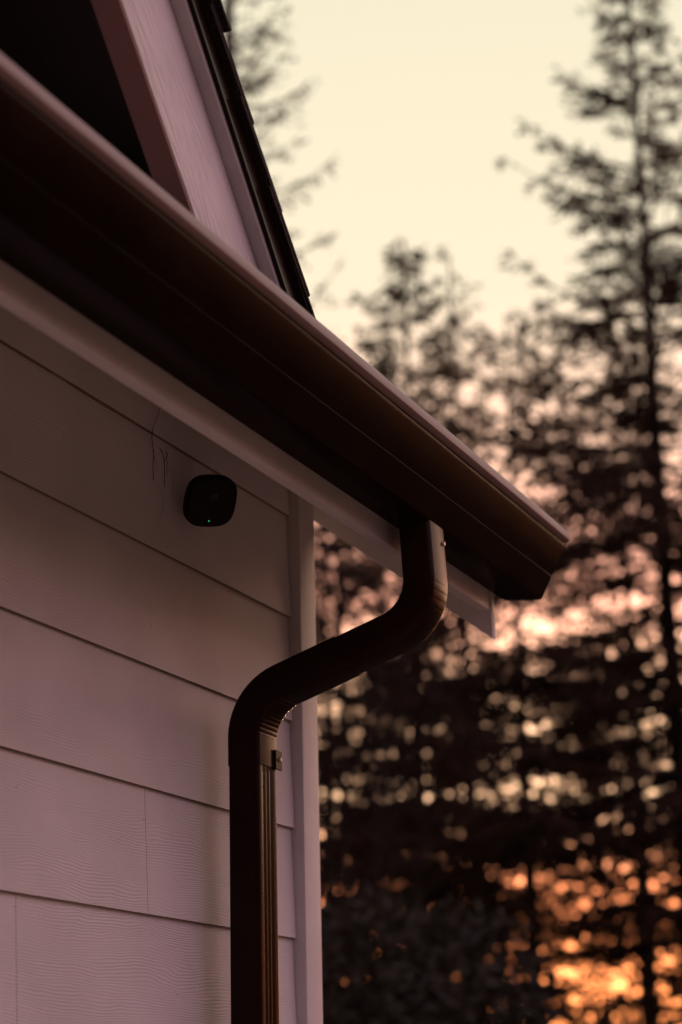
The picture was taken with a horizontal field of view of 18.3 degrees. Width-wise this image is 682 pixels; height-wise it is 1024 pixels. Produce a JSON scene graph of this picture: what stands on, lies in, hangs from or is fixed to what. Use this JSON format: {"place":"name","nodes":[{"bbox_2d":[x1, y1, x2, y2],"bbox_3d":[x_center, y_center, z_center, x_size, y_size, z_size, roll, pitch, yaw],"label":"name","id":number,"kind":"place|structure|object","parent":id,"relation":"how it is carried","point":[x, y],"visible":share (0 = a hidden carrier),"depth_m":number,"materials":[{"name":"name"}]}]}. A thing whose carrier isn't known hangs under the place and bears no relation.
{"place":"outdoors","nodes":[
{"label":"outdoors","id":0,"kind":"place"},
{"bbox_2d":[222,0,681,1023],"label":"sky","id":1,"kind":"structure","parent":0,"point":[418,101],"materials":[{"name":"beige"}]},
{"bbox_2d":[588,596,681,989],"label":"tree","id":2,"kind":"object","parent":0,"point":[664,885],"visible":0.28,"depth_m":27.04,"materials":[{"name":"orange"}]},
{"label":"ground","id":3,"kind":"structure","parent":0,"visible":0},
{"bbox_2d":[0,0,569,1023],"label":"house","id":4,"kind":"structure","parent":3,"relation":"on","point":[168,674],"depth_m":2.87,"materials":[{"name":"paint"}]},
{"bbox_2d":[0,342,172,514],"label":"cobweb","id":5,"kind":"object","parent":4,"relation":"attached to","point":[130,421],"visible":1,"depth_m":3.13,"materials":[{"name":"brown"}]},
{"bbox_2d":[183,474,236,526],"bbox_3d":[-0.213,-0.007,3.236,0.082,0.077,0.145,5,-17,-22],"label":"security camera","id":6,"kind":"object","parent":4,"relation":"attached to","point":[209,500],"visible":1,"depth_m":3.19,"materials":[{"name":"black plastic"}]},
{"bbox_2d":[221,0,425,973],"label":"fir tree","id":7,"kind":"object","parent":3,"relation":"on","point":[229,5],"visible":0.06,"depth_m":21.57,"materials":[{"name":"green plant"}]},
{"bbox_2d":[314,385,496,1023],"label":"twiggy tree","id":8,"kind":"object","parent":3,"relation":"on","point":[343,787],"visible":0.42,"depth_m":17.34,"materials":[{"name":"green plant"}]},
{"bbox_2d":[314,527,547,1023],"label":"fir tree","id":9,"kind":"object","parent":3,"relation":"on","point":[368,581],"visible":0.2,"depth_m":24.30,"materials":[{"name":"green plant"}]},
{"bbox_2d":[334,564,543,991],"bbox_3d":[1.668,5.210,35.557,4.895,12.534,4.545,-11,-18,30],"label":"fir tree","id":10,"kind":"object","parent":3,"relation":"on","point":[499,783],"visible":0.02,"depth_m":35.69,"materials":[{"name":"green plant"}]},
{"bbox_2d":[320,876,571,1023],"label":"shrub","id":11,"kind":"object","parent":3,"relation":"on","point":[413,928],"visible":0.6,"depth_m":10.35,"materials":[{"name":"green plant"}]},
{"bbox_2d":[320,599,605,1023],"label":"fir tree","id":12,"kind":"object","parent":3,"relation":"on","point":[438,662],"visible":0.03,"depth_m":30.10,"materials":[{"name":"green plant"}]},
{"bbox_2d":[314,238,650,1023],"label":"fir tree","id":13,"kind":"object","parent":3,"relation":"on","point":[388,368],"visible":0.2,"depth_m":26.37,"materials":[{"name":"green plant"}]},
{"bbox_2d":[383,247,581,982],"bbox_3d":[1.865,2.839,30.398,2.787,14.265,2.578,4,-17,-18],"label":"fir tree","id":14,"kind":"object","parent":3,"relation":"on","point":[452,338],"visible":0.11,"depth_m":31.62,"materials":[{"name":"green plant"}]},
{"bbox_2d":[319,0,681,1023],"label":"fir tree","id":15,"kind":"object","parent":3,"relation":"on","point":[547,832],"visible":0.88,"depth_m":22.04,"materials":[{"name":"green plant"}]},
{"bbox_2d":[363,310,665,1023],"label":"fir tree","id":16,"kind":"object","parent":3,"relation":"on","point":[528,884],"visible":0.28,"depth_m":27.72,"materials":[{"name":"green plant"}]},
{"bbox_2d":[521,623,681,1023],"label":"fir tree","id":17,"kind":"object","parent":3,"relation":"on","point":[611,996],"visible":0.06,"depth_m":39.15,"materials":[{"name":"green plant"}]},
{"bbox_2d":[529,316,681,1023],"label":"fir tree","id":18,"kind":"object","parent":3,"relation":"on","point":[627,605],"visible":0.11,"depth_m":32.10,"materials":[{"name":"green plant"}]},
{"bbox_2d":[595,998,671,1023],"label":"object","id":19,"kind":"object","parent":3,"relation":"on","point":[616,1022],"visible":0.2,"depth_m":73.29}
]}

